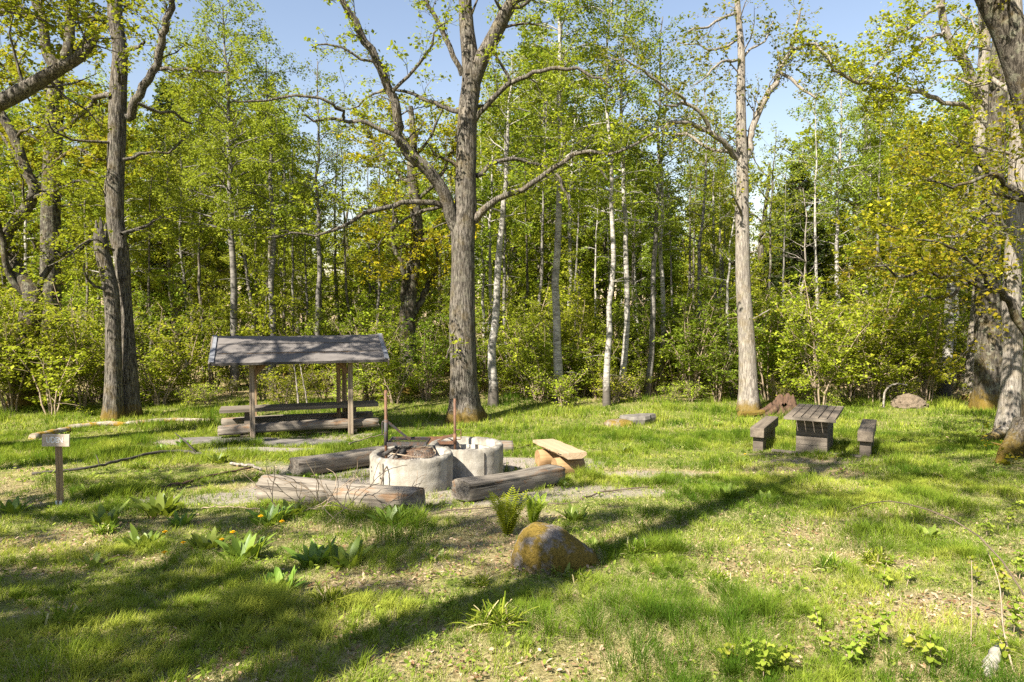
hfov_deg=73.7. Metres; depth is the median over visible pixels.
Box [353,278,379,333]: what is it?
sapling
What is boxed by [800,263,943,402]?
hazel shrub
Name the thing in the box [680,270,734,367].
sapling
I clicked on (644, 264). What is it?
birch tree
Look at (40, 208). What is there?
leafy tree
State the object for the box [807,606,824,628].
oak seedling
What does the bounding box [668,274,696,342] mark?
sapling
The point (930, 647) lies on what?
oak seedling
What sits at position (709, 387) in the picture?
bush
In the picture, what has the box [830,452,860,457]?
loose board
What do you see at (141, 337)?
hazel shrub
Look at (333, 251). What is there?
birch tree
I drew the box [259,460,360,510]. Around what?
brush twig
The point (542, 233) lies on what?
slender tree
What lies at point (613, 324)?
hazel shrub
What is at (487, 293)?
sapling
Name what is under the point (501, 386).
bush
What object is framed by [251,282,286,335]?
sapling
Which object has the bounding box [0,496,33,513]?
dock plant
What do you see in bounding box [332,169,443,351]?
oak tree
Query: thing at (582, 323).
hazel shrub
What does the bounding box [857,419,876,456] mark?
beam seat
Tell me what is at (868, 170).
birch tree
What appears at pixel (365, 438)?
fallen stick
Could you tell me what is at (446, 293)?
sapling
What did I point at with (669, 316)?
hazel shrub
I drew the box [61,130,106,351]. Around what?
slender tree
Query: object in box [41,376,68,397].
bush
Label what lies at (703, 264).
leafy tree
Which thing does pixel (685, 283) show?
sapling
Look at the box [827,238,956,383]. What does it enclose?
hazel shrub
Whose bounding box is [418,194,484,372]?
leafy tree
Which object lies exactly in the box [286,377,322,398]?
bush
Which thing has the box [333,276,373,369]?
sapling
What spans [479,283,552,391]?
hazel shrub
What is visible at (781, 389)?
bush
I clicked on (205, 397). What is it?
bush
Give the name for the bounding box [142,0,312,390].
birch tree
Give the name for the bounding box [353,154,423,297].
oak tree
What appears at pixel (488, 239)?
birch tree
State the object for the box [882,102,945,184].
leafy tree
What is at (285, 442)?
flat stone
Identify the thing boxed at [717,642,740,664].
oak seedling
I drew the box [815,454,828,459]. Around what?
grass tussock
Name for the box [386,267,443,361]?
sapling
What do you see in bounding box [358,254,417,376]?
sapling
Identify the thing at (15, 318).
hazel shrub
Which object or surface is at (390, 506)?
dock plant
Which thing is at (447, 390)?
bush
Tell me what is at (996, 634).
oak seedling
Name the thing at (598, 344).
hazel shrub
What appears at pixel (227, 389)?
bush
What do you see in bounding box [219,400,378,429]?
plank table
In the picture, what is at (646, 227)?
leafy tree
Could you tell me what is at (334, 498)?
brush twig
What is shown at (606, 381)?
birch tree
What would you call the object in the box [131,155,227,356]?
leafy tree
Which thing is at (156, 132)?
leafy tree
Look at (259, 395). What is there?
bush
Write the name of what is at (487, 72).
leafy tree
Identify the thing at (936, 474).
grass tussock
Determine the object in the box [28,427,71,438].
mossy log
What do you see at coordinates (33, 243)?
oak tree
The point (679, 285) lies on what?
spruce tree
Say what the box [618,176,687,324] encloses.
leafy tree
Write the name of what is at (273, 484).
brush twig
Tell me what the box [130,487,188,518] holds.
dock plant
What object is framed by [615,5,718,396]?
birch tree
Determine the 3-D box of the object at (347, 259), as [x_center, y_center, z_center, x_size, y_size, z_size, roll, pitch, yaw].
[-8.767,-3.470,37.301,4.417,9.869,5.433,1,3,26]
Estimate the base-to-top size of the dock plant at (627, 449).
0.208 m
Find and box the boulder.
[510,522,599,574]
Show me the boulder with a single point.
(541, 546)
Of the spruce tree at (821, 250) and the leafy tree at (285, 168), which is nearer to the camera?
the spruce tree at (821, 250)
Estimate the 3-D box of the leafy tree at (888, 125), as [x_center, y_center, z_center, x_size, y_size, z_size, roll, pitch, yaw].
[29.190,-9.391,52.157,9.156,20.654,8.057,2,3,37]
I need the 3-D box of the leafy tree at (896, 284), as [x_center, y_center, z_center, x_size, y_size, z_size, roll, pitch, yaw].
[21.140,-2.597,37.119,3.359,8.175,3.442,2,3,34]
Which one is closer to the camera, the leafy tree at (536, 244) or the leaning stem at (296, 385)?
the leaning stem at (296, 385)
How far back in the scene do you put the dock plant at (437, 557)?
6.21 m
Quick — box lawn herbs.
[0,401,1023,681]
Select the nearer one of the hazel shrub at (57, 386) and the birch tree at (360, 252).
the hazel shrub at (57, 386)
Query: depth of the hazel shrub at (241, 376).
27.06 m
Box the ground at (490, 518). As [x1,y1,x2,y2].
[0,318,1023,681]
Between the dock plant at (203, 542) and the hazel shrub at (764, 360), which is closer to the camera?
the dock plant at (203, 542)
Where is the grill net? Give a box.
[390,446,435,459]
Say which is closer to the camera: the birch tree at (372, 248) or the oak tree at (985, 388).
the oak tree at (985, 388)
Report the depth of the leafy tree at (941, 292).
31.13 m
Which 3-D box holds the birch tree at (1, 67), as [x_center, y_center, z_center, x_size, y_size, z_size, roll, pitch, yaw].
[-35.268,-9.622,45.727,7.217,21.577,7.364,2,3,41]
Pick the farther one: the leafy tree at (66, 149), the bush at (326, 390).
the leafy tree at (66, 149)
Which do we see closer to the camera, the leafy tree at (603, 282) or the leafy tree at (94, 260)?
the leafy tree at (603, 282)
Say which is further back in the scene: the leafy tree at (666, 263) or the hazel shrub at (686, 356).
the leafy tree at (666, 263)
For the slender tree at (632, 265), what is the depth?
28.76 m
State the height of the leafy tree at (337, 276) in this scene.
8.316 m
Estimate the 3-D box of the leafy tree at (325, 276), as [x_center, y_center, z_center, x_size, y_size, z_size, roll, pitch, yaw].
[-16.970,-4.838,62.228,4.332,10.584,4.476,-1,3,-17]
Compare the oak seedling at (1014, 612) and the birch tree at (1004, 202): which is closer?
the oak seedling at (1014, 612)
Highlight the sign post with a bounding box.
[42,434,69,505]
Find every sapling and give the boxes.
[6,233,35,304]
[19,257,82,368]
[61,258,100,368]
[130,243,176,360]
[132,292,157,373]
[134,261,198,375]
[197,270,229,366]
[197,320,220,383]
[201,270,262,384]
[207,294,229,368]
[236,248,297,385]
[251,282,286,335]
[278,317,303,367]
[294,305,331,387]
[297,272,334,334]
[305,275,358,372]
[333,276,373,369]
[348,210,429,349]
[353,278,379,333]
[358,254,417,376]
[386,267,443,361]
[418,281,448,366]
[426,272,450,355]
[428,301,449,383]
[475,288,501,375]
[480,278,520,380]
[500,278,534,355]
[528,287,581,385]
[543,273,582,351]
[551,248,616,388]
[612,282,644,381]
[616,279,659,385]
[665,258,711,351]
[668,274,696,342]
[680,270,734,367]
[720,261,775,383]
[751,224,782,295]
[762,290,794,382]
[770,262,822,363]
[936,280,969,366]
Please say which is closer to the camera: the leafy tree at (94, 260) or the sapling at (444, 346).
the sapling at (444, 346)
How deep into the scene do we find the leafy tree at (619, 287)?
49.89 m
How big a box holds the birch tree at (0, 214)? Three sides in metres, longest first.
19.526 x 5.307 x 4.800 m
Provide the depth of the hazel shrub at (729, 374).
22.74 m
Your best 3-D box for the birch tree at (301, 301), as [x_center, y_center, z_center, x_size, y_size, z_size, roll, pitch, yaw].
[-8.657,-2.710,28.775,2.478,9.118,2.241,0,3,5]
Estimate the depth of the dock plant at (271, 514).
7.60 m
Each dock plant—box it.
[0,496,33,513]
[72,551,121,569]
[76,484,95,492]
[78,500,128,526]
[113,523,173,548]
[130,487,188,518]
[165,510,197,526]
[176,436,192,446]
[186,526,233,550]
[208,452,231,463]
[213,530,276,563]
[245,502,293,527]
[252,565,306,589]
[278,495,306,516]
[281,535,346,569]
[314,535,378,569]
[366,504,414,529]
[380,504,404,512]
[424,548,448,560]
[552,562,580,579]
[553,502,589,521]
[559,481,571,486]
[582,536,607,547]
[613,442,632,452]
[712,482,744,498]
[713,420,722,426]
[734,456,756,462]
[748,490,781,503]
[912,524,949,539]
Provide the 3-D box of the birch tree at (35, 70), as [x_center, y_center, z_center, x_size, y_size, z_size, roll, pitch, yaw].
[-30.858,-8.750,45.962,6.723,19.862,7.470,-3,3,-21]
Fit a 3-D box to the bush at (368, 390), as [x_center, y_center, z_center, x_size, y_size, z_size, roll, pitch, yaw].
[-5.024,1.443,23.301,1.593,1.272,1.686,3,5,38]
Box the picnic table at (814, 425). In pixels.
[784,404,843,452]
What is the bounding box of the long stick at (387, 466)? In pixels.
[380,449,399,484]
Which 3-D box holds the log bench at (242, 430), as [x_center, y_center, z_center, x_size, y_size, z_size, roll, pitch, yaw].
[-5.127,2.131,16.609,3.754,0.381,0.319,-1,3,-19]
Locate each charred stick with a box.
[382,446,410,455]
[394,448,406,457]
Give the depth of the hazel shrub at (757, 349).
25.25 m
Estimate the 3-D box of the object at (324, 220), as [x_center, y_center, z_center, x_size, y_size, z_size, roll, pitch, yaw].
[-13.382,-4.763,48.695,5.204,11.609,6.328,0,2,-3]
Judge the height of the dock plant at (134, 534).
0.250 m
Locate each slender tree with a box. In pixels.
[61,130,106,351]
[124,118,195,368]
[124,129,179,379]
[150,85,227,383]
[218,70,274,380]
[266,133,321,379]
[267,119,313,376]
[289,175,343,334]
[306,115,374,333]
[344,142,396,366]
[356,115,404,331]
[418,111,455,375]
[476,62,539,383]
[497,114,556,333]
[515,78,575,341]
[553,134,607,369]
[566,104,621,330]
[576,167,610,353]
[589,188,622,336]
[603,121,666,380]
[612,106,653,324]
[648,161,694,327]
[664,102,728,359]
[673,148,721,360]
[679,89,734,371]
[693,109,735,368]
[749,121,802,381]
[759,161,811,376]
[780,92,845,376]
[850,84,914,375]
[859,141,915,317]
[900,189,925,300]
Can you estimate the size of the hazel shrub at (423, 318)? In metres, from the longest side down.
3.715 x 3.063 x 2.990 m
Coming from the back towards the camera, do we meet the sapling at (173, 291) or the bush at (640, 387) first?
the sapling at (173, 291)
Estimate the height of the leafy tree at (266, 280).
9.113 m
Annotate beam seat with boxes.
[750,416,777,450]
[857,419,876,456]
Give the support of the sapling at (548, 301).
on the ground at (490, 518)
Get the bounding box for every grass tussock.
[43,598,100,629]
[85,517,126,537]
[127,460,151,469]
[196,605,249,633]
[303,579,357,619]
[444,591,538,636]
[461,572,492,589]
[565,565,593,584]
[603,535,665,561]
[698,566,745,584]
[794,547,862,574]
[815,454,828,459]
[837,451,854,457]
[850,542,900,568]
[930,471,944,479]
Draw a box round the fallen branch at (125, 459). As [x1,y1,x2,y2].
[32,433,209,474]
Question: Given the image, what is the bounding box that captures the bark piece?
[982,643,1006,677]
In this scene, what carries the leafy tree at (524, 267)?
on the ground at (490, 518)
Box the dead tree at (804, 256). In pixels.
[771,188,831,377]
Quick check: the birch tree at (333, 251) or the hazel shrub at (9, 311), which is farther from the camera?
the birch tree at (333, 251)
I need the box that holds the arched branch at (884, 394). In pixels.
[882,383,907,407]
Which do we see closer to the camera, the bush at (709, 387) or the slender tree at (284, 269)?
the bush at (709, 387)
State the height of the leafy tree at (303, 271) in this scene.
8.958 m
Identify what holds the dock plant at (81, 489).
on the ground at (490, 518)
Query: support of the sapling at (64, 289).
on the ground at (490, 518)
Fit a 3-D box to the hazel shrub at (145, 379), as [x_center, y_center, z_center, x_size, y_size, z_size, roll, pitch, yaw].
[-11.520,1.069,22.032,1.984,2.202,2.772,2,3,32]
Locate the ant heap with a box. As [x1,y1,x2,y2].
[889,393,928,408]
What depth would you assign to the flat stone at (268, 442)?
15.13 m
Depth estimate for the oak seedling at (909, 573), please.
5.42 m
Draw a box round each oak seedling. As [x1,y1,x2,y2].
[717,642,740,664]
[741,637,757,668]
[755,639,776,680]
[777,641,798,680]
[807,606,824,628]
[819,631,840,654]
[840,633,866,667]
[850,605,871,658]
[867,610,895,647]
[868,562,878,573]
[875,559,893,591]
[902,563,915,585]
[902,624,926,654]
[917,630,945,673]
[967,555,986,586]
[978,509,994,537]
[990,558,1013,599]
[991,629,1015,667]
[1002,500,1023,524]
[1006,595,1023,639]
[1010,549,1023,580]
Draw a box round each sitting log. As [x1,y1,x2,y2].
[255,474,425,511]
[288,445,389,475]
[452,464,565,501]
[500,440,513,452]
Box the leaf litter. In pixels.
[0,406,1023,681]
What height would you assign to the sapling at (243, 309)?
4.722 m
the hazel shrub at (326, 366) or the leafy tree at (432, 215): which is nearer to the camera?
the hazel shrub at (326, 366)
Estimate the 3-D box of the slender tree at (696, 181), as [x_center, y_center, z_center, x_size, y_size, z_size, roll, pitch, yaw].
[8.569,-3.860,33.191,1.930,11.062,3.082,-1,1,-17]
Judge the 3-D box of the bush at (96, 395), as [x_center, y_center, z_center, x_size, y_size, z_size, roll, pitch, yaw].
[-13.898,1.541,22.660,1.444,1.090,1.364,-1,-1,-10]
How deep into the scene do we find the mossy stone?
18.15 m
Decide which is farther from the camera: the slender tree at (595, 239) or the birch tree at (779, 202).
the birch tree at (779, 202)
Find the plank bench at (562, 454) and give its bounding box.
[533,439,586,475]
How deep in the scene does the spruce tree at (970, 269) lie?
44.56 m
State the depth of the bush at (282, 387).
21.52 m
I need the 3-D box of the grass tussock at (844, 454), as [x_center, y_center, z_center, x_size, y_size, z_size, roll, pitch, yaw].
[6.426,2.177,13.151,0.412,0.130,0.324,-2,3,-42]
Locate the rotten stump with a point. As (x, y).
(787, 400)
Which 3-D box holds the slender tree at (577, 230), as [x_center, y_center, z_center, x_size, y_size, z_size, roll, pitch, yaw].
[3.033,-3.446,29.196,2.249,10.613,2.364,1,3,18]
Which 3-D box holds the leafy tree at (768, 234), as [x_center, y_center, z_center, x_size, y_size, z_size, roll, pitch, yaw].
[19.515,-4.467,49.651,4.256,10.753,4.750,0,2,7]
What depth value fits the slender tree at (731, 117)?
31.54 m
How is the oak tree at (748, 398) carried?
on the ground at (490, 518)
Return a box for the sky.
[0,0,1023,317]
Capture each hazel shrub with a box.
[0,257,76,389]
[0,266,58,393]
[0,267,55,412]
[1,337,93,414]
[12,278,147,409]
[45,277,175,396]
[46,287,104,400]
[104,290,205,395]
[136,345,208,405]
[142,289,232,401]
[179,300,267,388]
[189,276,294,380]
[227,365,266,385]
[276,292,333,382]
[278,324,325,388]
[311,293,384,367]
[312,363,335,387]
[321,302,415,399]
[327,278,402,385]
[354,293,438,390]
[365,359,428,403]
[381,295,449,372]
[382,309,449,400]
[425,298,506,380]
[439,328,484,373]
[444,306,535,393]
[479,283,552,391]
[479,314,521,375]
[484,279,570,381]
[496,344,563,396]
[498,330,569,392]
[511,306,576,398]
[524,286,576,371]
[530,278,606,391]
[541,342,614,396]
[544,285,630,384]
[567,313,629,398]
[571,333,629,395]
[577,303,635,373]
[599,308,675,389]
[613,324,648,389]
[614,273,725,392]
[620,297,709,389]
[627,302,682,394]
[642,287,737,398]
[643,297,707,386]
[671,319,758,401]
[700,282,788,380]
[710,292,813,400]
[724,329,778,387]
[731,275,861,393]
[763,272,890,404]
[776,231,920,389]
[799,262,900,400]
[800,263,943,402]
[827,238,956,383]
[834,260,968,395]
[866,280,970,401]
[896,287,970,389]
[958,275,1023,373]
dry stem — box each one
[970,560,972,645]
[987,550,1016,679]
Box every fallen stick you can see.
[157,467,250,488]
[197,506,259,509]
[229,462,261,469]
[349,434,382,443]
[427,501,578,514]
[581,485,661,498]
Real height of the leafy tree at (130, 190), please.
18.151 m
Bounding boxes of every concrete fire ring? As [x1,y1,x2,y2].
[369,445,452,492]
[429,436,502,480]
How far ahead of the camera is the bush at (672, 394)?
22.54 m
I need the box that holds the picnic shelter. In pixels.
[208,333,389,437]
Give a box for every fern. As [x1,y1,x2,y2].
[484,487,532,535]
[525,492,549,523]
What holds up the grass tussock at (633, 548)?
on the ground at (490, 518)
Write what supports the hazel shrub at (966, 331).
on the ground at (490, 518)
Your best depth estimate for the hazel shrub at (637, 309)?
25.55 m
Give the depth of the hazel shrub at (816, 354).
21.31 m
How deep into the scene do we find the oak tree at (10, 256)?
21.20 m
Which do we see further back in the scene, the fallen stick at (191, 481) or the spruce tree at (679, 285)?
the spruce tree at (679, 285)
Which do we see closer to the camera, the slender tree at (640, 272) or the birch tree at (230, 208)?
the birch tree at (230, 208)
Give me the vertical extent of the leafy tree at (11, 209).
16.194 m
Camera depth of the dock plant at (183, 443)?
14.74 m
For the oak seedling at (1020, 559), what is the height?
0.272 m
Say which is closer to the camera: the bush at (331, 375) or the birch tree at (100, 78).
the bush at (331, 375)
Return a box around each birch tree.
[0,42,42,258]
[0,86,86,295]
[0,145,32,319]
[2,59,100,345]
[28,71,125,316]
[61,81,169,287]
[62,57,178,292]
[62,64,130,345]
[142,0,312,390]
[142,106,217,378]
[198,80,268,332]
[209,59,312,324]
[214,46,315,389]
[260,116,314,335]
[269,46,365,387]
[277,169,341,380]
[306,124,368,376]
[349,201,376,328]
[350,190,400,324]
[420,150,483,279]
[428,90,541,380]
[457,46,566,406]
[475,98,514,379]
[476,66,520,239]
[482,0,646,403]
[514,42,618,340]
[561,0,665,405]
[564,0,682,401]
[590,165,666,329]
[609,47,723,393]
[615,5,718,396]
[663,66,735,384]
[693,146,764,327]
[693,177,774,398]
[697,161,736,382]
[759,137,850,276]
[763,43,900,372]
[807,111,858,274]
[809,158,846,252]
[822,85,921,339]
[825,127,910,290]
[840,76,953,289]
[881,106,1006,395]
[909,84,1008,350]
[952,94,1023,351]
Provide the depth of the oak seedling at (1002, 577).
5.08 m
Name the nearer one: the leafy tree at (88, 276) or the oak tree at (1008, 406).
the oak tree at (1008, 406)
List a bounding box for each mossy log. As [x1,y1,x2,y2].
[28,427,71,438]
[68,418,214,427]
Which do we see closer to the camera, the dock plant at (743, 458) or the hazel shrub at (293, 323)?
the dock plant at (743, 458)
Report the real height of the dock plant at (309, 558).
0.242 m
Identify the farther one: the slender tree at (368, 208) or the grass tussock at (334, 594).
the slender tree at (368, 208)
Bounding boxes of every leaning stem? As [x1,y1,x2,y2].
[293,364,298,402]
[300,365,307,402]
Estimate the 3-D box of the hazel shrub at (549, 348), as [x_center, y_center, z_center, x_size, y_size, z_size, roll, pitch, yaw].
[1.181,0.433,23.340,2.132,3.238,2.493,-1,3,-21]
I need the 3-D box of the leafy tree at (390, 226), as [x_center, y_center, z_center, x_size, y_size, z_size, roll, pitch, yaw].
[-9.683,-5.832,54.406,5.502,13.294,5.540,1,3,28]
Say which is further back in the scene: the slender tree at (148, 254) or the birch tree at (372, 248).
the birch tree at (372, 248)
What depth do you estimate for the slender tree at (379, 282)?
28.15 m
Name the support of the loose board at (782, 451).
on the ground at (490, 518)
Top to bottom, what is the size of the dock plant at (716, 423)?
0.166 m
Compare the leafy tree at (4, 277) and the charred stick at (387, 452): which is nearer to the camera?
the charred stick at (387, 452)
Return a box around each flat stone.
[179,436,276,444]
[247,440,277,445]
[253,439,343,446]
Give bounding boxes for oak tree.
[0,0,155,133]
[0,0,163,395]
[0,51,112,367]
[0,67,84,270]
[0,68,111,408]
[0,148,39,301]
[21,0,266,420]
[212,0,684,422]
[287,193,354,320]
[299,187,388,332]
[332,88,481,395]
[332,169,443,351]
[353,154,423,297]
[454,43,579,359]
[479,48,631,323]
[588,0,846,411]
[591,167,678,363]
[597,188,644,333]
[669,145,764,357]
[707,123,811,353]
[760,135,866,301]
[763,63,968,332]
[787,0,1007,401]
[827,0,1023,464]
[831,34,1023,410]
[893,0,1023,441]
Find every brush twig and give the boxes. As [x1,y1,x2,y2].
[242,460,340,511]
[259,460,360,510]
[267,462,406,525]
[306,470,426,513]
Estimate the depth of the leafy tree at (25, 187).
72.29 m
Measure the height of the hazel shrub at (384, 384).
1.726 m
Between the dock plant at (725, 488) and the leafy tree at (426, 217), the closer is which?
the dock plant at (725, 488)
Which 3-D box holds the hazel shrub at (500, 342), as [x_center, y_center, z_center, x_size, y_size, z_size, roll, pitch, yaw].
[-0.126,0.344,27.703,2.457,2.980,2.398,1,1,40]
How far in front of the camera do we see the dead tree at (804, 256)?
29.07 m
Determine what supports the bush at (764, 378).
on the ground at (490, 518)
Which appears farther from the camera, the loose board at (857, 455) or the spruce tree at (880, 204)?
the spruce tree at (880, 204)
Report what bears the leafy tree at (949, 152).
on the ground at (490, 518)
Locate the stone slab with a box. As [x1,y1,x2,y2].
[619,413,655,424]
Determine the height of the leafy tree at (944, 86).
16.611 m
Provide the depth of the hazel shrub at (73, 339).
22.59 m
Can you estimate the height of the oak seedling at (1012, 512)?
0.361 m
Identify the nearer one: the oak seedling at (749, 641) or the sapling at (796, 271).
the oak seedling at (749, 641)
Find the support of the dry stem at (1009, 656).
on the ground at (490, 518)
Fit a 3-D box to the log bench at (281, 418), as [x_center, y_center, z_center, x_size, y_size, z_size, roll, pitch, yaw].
[-5.492,2.078,17.663,3.744,0.398,0.316,-1,3,-19]
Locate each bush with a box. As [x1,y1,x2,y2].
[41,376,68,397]
[67,374,103,401]
[139,373,166,398]
[153,386,175,401]
[173,384,203,405]
[189,380,225,404]
[214,376,242,394]
[239,368,280,399]
[257,369,305,403]
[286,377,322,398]
[297,364,341,399]
[322,369,367,400]
[353,367,390,399]
[382,383,409,402]
[405,362,447,397]
[436,379,449,395]
[478,375,488,393]
[497,372,524,395]
[511,364,553,401]
[512,371,538,394]
[537,367,590,406]
[589,363,641,402]
[595,379,617,397]
[619,366,651,396]
[656,382,685,401]
[676,377,706,401]
[704,380,734,399]
[757,375,771,393]
[763,381,794,401]
[779,369,820,402]
[816,385,853,405]
[839,381,862,395]
[876,367,928,399]
[895,382,923,396]
[917,381,942,396]
[958,376,972,398]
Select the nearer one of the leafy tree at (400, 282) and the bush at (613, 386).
the bush at (613, 386)
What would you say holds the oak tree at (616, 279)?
on the ground at (490, 518)
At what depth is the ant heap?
21.33 m
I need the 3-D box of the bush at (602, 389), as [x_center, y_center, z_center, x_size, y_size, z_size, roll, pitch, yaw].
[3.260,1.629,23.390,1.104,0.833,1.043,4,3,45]
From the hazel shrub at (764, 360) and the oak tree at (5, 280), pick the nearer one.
the hazel shrub at (764, 360)
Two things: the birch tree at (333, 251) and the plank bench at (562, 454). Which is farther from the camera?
the birch tree at (333, 251)
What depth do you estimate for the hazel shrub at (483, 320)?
24.60 m
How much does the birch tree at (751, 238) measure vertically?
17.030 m
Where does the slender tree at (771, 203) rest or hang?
on the ground at (490, 518)
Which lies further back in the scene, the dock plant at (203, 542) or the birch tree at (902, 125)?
the birch tree at (902, 125)
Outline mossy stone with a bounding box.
[604,419,633,426]
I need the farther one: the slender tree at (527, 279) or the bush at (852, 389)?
the slender tree at (527, 279)
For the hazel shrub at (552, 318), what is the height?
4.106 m
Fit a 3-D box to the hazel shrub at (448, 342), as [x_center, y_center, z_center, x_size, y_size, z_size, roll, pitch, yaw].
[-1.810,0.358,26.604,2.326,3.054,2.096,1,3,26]
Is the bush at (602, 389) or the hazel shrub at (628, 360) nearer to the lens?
the bush at (602, 389)
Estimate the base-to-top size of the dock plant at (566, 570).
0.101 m
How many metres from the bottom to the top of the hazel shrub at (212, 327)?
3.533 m
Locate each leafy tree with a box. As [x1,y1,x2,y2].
[0,114,27,294]
[0,185,39,330]
[2,141,39,337]
[12,144,72,283]
[36,166,104,345]
[61,90,161,317]
[61,168,136,351]
[79,123,155,305]
[82,112,156,300]
[124,55,259,355]
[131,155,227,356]
[147,69,287,317]
[153,69,282,284]
[182,250,229,377]
[193,117,287,325]
[202,201,252,328]
[204,237,252,326]
[227,104,324,333]
[237,100,332,332]
[244,219,306,335]
[257,219,315,335]
[274,201,340,366]
[287,194,333,327]
[303,231,341,328]
[322,221,382,333]
[323,235,358,334]
[364,182,419,320]
[372,136,440,314]
[382,247,424,349]
[386,181,426,255]
[390,154,443,318]
[406,111,498,316]
[418,175,476,338]
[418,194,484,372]
[444,239,493,337]
[475,39,620,348]
[475,196,546,372]
[476,14,608,280]
[476,110,526,286]
[477,172,553,341]
[532,216,589,353]
[542,207,605,338]
[560,114,671,348]
[569,96,652,308]
[578,124,658,348]
[601,158,652,315]
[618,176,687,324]
[628,169,687,289]
[643,240,682,333]
[655,254,695,333]
[672,149,735,349]
[676,158,727,280]
[677,177,735,361]
[702,253,735,350]
[750,257,777,319]
[753,207,780,296]
[753,210,786,298]
[760,191,835,341]
[779,171,833,296]
[812,209,869,321]
[814,245,848,316]
[832,79,942,267]
[872,222,931,315]
[874,194,966,372]
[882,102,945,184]
[892,68,1022,369]
[892,80,1004,305]
[917,106,1008,278]
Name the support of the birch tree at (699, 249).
on the ground at (490, 518)
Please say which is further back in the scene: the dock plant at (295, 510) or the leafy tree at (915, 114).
the leafy tree at (915, 114)
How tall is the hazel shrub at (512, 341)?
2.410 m
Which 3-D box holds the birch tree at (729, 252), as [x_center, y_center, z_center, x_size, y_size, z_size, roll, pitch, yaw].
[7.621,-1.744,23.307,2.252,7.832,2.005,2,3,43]
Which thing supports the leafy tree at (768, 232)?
on the ground at (490, 518)
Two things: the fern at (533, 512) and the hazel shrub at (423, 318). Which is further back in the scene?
the hazel shrub at (423, 318)
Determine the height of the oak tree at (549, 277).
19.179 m
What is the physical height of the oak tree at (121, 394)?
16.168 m
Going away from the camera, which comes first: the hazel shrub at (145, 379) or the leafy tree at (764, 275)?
the hazel shrub at (145, 379)
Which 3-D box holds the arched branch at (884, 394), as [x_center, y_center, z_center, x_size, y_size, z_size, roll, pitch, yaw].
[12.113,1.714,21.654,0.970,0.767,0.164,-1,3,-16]
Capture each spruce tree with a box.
[126,74,228,356]
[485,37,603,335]
[642,191,697,347]
[755,154,844,374]
[765,194,791,262]
[861,136,886,297]
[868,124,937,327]
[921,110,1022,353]
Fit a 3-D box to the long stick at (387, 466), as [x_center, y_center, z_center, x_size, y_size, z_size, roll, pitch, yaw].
[-1.714,1.858,9.572,0.057,0.574,0.663,1,3,18]
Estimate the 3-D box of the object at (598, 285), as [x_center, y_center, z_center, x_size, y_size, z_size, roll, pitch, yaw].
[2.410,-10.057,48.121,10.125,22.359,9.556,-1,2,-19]
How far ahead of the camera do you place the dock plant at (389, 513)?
7.49 m
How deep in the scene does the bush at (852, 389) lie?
23.87 m
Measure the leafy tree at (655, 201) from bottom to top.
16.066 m
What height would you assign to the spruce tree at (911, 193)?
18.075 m
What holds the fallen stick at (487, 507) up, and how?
on the ground at (490, 518)
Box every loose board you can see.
[771,449,800,453]
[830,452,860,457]
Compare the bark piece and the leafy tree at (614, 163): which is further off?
the leafy tree at (614, 163)
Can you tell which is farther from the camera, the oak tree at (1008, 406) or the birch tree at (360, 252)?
the birch tree at (360, 252)
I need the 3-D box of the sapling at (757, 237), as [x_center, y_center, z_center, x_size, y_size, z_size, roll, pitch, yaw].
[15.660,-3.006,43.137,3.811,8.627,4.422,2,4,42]
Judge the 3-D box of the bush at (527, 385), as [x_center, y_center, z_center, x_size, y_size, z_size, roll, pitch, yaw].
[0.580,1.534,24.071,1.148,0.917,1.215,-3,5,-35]
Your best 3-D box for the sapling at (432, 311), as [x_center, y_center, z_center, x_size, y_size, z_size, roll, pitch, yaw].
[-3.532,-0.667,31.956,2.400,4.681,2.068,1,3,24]
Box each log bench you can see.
[217,417,379,437]
[221,411,372,424]
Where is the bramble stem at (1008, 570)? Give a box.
[846,500,1023,595]
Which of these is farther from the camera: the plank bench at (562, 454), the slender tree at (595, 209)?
the slender tree at (595, 209)
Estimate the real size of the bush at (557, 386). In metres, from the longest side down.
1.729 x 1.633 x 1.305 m
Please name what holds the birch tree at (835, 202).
on the ground at (490, 518)
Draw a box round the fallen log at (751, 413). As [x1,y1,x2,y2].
[737,410,764,416]
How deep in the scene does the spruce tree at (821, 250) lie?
32.46 m
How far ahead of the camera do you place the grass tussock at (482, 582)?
5.45 m
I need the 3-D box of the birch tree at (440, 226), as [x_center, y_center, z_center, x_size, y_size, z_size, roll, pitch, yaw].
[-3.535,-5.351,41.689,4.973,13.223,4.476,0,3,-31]
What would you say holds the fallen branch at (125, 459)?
on the ground at (490, 518)
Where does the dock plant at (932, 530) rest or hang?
on the ground at (490, 518)
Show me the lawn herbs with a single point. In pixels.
(434, 635)
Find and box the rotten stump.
[758,393,797,417]
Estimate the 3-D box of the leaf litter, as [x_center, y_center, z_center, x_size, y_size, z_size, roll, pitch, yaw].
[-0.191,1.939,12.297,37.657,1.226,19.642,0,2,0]
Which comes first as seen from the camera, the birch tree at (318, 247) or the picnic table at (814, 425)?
the picnic table at (814, 425)
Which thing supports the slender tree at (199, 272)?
on the ground at (490, 518)
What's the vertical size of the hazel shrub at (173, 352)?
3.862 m
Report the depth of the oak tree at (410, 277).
24.23 m
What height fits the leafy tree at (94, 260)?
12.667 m
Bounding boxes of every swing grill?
[382,390,429,457]
[426,398,460,448]
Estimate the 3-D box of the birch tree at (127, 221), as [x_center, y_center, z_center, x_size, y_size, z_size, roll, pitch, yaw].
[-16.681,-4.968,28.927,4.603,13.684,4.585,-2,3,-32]
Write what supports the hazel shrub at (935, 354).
on the ground at (490, 518)
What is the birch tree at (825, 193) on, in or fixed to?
on the ground at (490, 518)

